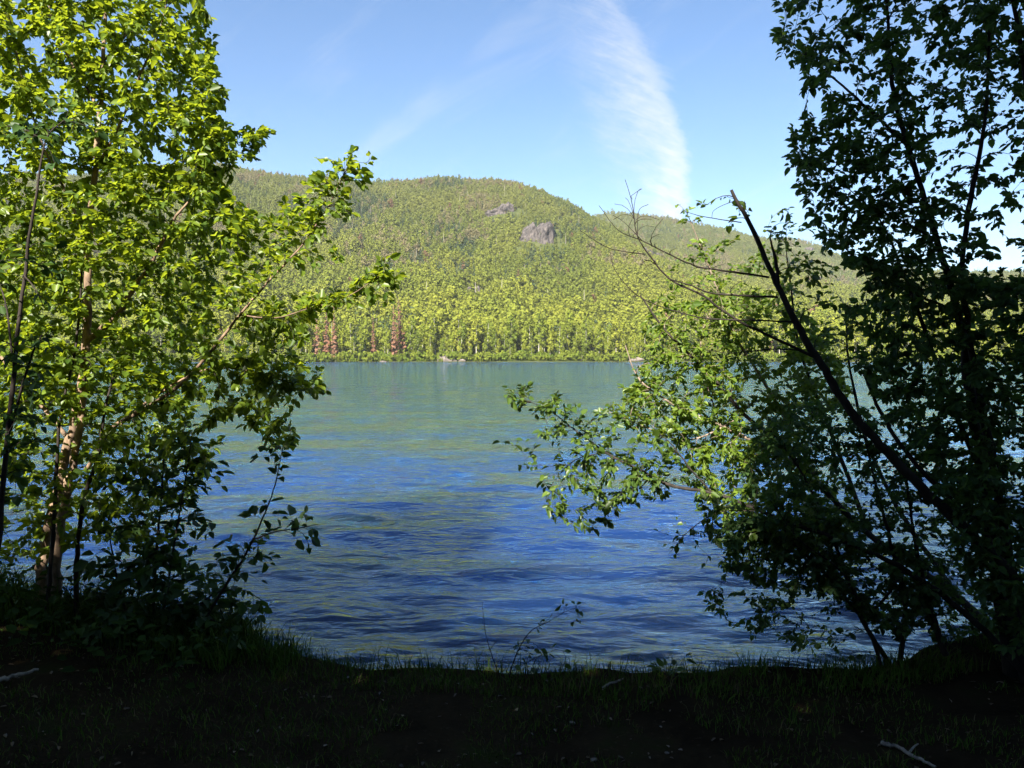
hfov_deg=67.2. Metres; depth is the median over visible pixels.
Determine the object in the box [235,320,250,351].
aspen tree
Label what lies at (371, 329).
aspen tree
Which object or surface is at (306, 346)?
aspen tree
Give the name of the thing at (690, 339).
spruce tree
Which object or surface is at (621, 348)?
aspen tree
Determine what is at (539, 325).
aspen tree
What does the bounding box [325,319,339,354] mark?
aspen tree
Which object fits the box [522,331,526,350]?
aspen tree
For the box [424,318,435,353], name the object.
aspen tree
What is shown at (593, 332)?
aspen tree
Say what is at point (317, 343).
dead conifer
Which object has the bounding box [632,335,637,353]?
aspen tree
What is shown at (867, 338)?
aspen tree
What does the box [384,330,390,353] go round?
aspen tree
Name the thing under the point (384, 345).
aspen tree
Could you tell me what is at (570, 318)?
aspen tree
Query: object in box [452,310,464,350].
aspen tree
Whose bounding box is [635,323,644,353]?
aspen tree
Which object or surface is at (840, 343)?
aspen tree
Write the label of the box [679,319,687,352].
aspen tree
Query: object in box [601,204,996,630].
sunlit willow
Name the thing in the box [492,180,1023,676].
leaning tree
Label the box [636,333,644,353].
aspen tree
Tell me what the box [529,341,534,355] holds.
aspen tree
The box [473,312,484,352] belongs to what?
aspen tree
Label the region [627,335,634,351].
aspen tree
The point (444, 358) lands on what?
boulder
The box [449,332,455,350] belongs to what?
aspen tree
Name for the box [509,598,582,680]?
seedling
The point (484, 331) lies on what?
aspen tree
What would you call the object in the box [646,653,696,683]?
broadleaf herb
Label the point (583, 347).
aspen tree
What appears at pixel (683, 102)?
sky
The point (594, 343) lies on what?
aspen tree
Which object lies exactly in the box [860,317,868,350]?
aspen tree
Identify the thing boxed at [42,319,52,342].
aspen tree
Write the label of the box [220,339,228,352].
aspen tree
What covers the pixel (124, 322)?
aspen tree
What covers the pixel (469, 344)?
aspen tree
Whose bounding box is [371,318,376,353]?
dead conifer
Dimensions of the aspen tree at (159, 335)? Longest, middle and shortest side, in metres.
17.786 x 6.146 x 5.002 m
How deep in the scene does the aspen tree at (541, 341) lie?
331.44 m
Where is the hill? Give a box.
[4,169,1011,361]
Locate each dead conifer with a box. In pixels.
[312,318,320,353]
[321,305,331,353]
[330,307,338,358]
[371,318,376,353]
[388,305,399,354]
[395,300,406,353]
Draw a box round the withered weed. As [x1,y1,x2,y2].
[482,605,501,681]
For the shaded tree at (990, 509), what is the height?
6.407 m
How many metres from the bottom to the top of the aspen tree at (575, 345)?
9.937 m
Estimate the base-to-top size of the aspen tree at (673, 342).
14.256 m
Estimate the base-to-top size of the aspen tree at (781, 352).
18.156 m
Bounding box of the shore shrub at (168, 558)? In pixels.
[73,421,320,654]
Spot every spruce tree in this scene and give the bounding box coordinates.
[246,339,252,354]
[351,325,358,354]
[528,332,534,352]
[687,328,693,350]
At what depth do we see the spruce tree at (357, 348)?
331.82 m
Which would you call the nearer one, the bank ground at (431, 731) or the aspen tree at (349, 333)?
the bank ground at (431, 731)
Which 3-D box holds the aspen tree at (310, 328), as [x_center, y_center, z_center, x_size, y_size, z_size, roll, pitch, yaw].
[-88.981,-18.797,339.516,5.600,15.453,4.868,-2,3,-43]
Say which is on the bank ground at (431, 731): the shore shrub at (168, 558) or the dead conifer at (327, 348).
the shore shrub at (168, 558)
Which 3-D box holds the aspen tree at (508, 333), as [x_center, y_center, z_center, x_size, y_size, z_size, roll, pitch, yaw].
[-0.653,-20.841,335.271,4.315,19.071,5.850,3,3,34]
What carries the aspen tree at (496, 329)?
on the hill
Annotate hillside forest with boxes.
[0,161,1023,361]
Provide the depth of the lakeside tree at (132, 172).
4.62 m
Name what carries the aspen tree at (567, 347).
on the hill
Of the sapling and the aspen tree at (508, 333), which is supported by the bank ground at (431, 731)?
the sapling
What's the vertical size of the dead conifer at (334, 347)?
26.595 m
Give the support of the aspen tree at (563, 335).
on the hill
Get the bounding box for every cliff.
[484,202,516,216]
[519,221,556,244]
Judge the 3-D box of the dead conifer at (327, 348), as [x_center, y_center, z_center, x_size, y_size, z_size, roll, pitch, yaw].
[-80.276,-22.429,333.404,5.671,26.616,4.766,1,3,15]
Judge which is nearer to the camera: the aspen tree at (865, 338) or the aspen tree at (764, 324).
the aspen tree at (865, 338)
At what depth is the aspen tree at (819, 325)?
330.98 m
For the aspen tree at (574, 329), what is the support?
on the hill
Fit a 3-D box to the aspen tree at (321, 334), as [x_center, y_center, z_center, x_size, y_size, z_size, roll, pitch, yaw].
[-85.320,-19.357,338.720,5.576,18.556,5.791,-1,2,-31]
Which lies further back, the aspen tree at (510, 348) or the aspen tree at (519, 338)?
the aspen tree at (519, 338)
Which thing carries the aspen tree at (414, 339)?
on the hill
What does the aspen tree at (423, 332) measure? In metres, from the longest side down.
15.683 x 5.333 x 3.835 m
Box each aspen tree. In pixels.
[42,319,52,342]
[121,317,128,327]
[150,329,158,346]
[154,327,166,352]
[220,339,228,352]
[226,330,233,352]
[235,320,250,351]
[252,340,258,352]
[302,323,311,353]
[307,324,314,352]
[308,341,312,354]
[312,319,324,350]
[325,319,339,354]
[338,322,348,351]
[344,317,356,353]
[348,336,357,354]
[356,331,364,352]
[360,317,369,349]
[366,324,375,352]
[380,335,389,352]
[382,325,390,350]
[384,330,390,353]
[405,317,417,352]
[406,327,414,351]
[412,336,418,351]
[413,329,422,352]
[419,322,426,352]
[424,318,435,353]
[429,312,439,354]
[439,338,445,352]
[443,330,449,350]
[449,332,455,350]
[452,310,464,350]
[456,319,466,345]
[466,332,471,351]
[470,316,481,352]
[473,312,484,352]
[482,319,494,352]
[482,337,487,352]
[483,323,491,349]
[490,322,500,351]
[491,330,497,353]
[495,338,500,354]
[501,331,507,351]
[504,314,517,351]
[505,314,516,349]
[507,340,512,358]
[518,330,523,349]
[521,317,534,351]
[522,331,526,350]
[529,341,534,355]
[532,312,544,350]
[537,327,546,350]
[540,320,548,351]
[545,319,556,351]
[546,334,553,353]
[553,322,565,352]
[560,330,566,351]
[561,309,574,349]
[565,338,570,350]
[569,325,578,351]
[572,338,576,353]
[574,322,581,350]
[579,324,591,352]
[580,315,591,352]
[581,339,587,354]
[589,321,595,352]
[593,328,601,353]
[594,330,602,352]
[601,339,605,354]
[604,325,614,353]
[605,332,612,353]
[611,316,621,351]
[618,321,627,351]
[619,333,625,353]
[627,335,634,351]
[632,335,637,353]
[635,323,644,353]
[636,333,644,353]
[641,332,649,350]
[655,334,661,350]
[667,328,676,350]
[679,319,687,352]
[691,314,702,345]
[717,324,727,351]
[761,321,769,353]
[772,316,783,352]
[775,324,784,353]
[815,317,824,338]
[816,312,824,327]
[831,319,840,352]
[837,335,842,354]
[840,336,845,353]
[854,321,861,344]
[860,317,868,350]
[860,317,872,351]
[866,343,873,352]
[903,322,918,352]
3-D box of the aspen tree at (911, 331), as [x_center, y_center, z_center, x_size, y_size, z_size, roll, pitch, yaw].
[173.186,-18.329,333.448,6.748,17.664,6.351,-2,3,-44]
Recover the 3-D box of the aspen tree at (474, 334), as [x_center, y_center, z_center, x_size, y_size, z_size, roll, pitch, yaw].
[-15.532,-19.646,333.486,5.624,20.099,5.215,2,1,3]
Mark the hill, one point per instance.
(558, 238)
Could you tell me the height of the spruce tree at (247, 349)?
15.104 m
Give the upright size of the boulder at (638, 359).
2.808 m
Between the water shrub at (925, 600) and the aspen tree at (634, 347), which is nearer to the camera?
the water shrub at (925, 600)
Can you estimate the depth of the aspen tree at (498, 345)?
330.29 m
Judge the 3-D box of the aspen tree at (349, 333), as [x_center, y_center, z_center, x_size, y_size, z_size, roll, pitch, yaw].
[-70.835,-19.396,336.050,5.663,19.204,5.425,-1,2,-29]
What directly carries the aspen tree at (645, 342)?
on the hill
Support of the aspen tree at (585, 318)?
on the hill
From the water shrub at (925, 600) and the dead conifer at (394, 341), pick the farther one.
the dead conifer at (394, 341)
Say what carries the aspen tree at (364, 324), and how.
on the hill
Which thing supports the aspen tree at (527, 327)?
on the hill
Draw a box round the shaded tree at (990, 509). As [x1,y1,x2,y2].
[769,0,1023,683]
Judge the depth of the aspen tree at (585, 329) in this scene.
332.56 m
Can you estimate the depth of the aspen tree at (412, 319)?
337.93 m
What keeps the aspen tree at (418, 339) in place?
on the hill
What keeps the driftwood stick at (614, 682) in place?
on the bank ground at (431, 731)
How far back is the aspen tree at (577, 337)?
334.57 m
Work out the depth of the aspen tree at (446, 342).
340.84 m
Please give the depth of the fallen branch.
3.78 m
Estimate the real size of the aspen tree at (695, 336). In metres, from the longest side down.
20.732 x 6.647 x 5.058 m
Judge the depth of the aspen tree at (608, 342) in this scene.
330.57 m
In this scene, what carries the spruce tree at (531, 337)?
on the hill
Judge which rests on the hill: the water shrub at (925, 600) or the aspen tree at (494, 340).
the aspen tree at (494, 340)
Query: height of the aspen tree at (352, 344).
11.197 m
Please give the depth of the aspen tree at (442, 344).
329.17 m
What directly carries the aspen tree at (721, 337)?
on the hill
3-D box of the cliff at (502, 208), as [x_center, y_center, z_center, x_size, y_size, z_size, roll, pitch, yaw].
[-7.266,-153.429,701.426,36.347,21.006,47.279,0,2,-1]
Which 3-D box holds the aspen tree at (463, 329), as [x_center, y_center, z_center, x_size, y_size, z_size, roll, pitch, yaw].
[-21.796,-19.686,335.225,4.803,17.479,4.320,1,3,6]
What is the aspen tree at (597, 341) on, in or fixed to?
on the hill
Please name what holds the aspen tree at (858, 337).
on the hill
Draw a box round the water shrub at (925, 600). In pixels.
[697,397,994,665]
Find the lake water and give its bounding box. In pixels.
[0,362,1023,672]
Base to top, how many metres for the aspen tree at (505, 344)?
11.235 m
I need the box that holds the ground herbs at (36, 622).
[0,554,240,688]
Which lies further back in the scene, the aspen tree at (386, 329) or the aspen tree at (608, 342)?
the aspen tree at (386, 329)
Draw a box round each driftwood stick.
[602,678,622,689]
[880,741,936,767]
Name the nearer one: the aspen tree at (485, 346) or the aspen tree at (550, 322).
the aspen tree at (485, 346)
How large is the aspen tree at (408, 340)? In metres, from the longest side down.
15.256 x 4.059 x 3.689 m
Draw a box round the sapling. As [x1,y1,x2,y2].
[0,96,108,550]
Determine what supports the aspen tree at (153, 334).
on the hill
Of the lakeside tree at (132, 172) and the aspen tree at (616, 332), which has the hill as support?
the aspen tree at (616, 332)
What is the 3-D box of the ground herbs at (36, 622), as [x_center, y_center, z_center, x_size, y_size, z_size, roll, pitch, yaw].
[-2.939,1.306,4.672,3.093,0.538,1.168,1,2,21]
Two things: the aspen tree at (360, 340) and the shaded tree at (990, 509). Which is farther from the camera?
the aspen tree at (360, 340)
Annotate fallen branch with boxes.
[0,668,38,681]
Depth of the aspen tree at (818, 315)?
339.03 m
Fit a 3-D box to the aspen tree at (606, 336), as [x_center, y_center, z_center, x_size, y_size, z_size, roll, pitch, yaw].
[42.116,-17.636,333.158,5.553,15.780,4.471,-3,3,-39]
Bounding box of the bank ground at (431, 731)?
[0,571,1023,767]
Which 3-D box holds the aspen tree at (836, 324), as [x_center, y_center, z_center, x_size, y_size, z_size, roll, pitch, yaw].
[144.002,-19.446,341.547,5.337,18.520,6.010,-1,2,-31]
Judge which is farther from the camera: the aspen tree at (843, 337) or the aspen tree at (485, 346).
the aspen tree at (843, 337)
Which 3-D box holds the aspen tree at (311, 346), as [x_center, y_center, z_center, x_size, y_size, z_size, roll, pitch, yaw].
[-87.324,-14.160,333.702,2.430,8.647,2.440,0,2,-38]
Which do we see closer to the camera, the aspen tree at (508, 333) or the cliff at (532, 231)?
the aspen tree at (508, 333)
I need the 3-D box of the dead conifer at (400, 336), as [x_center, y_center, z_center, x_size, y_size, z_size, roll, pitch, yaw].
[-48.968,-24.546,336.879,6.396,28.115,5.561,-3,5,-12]
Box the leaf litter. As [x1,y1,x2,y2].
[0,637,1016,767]
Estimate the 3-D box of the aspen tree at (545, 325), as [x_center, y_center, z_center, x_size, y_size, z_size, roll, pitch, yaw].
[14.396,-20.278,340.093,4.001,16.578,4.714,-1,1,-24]
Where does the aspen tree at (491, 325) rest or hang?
on the hill
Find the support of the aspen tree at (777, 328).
on the hill
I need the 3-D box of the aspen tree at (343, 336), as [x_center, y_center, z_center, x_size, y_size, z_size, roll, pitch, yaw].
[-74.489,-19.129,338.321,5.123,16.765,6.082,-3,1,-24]
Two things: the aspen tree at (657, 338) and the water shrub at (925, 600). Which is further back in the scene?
the aspen tree at (657, 338)
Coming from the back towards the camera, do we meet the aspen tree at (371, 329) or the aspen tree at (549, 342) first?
the aspen tree at (371, 329)
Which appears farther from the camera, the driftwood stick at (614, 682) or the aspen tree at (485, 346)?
the aspen tree at (485, 346)
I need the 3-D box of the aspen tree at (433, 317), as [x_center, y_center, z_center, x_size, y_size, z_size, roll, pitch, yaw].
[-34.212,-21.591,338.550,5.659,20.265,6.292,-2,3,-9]
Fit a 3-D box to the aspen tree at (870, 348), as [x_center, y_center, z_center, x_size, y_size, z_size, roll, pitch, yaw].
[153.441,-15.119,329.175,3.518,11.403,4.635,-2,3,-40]
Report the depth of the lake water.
9.79 m
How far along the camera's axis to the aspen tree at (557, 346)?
334.40 m
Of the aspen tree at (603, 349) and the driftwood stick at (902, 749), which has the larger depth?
the aspen tree at (603, 349)
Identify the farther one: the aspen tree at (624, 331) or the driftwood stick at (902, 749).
the aspen tree at (624, 331)
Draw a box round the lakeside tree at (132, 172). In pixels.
[0,0,406,622]
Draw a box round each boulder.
[437,355,449,361]
[628,357,643,360]
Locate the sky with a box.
[0,0,1023,271]
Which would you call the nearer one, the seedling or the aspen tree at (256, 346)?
the seedling
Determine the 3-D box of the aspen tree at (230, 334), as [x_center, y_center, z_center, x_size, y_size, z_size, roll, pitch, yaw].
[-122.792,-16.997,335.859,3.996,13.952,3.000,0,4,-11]
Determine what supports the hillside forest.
on the hill
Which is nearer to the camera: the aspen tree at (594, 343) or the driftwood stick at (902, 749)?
the driftwood stick at (902, 749)
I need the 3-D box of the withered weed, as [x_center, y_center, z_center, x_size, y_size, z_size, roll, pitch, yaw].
[-0.106,1.413,4.199,0.120,0.448,0.010,0,2,7]
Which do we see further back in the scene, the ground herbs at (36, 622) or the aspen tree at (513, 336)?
the aspen tree at (513, 336)
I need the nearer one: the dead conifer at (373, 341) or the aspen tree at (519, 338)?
the dead conifer at (373, 341)

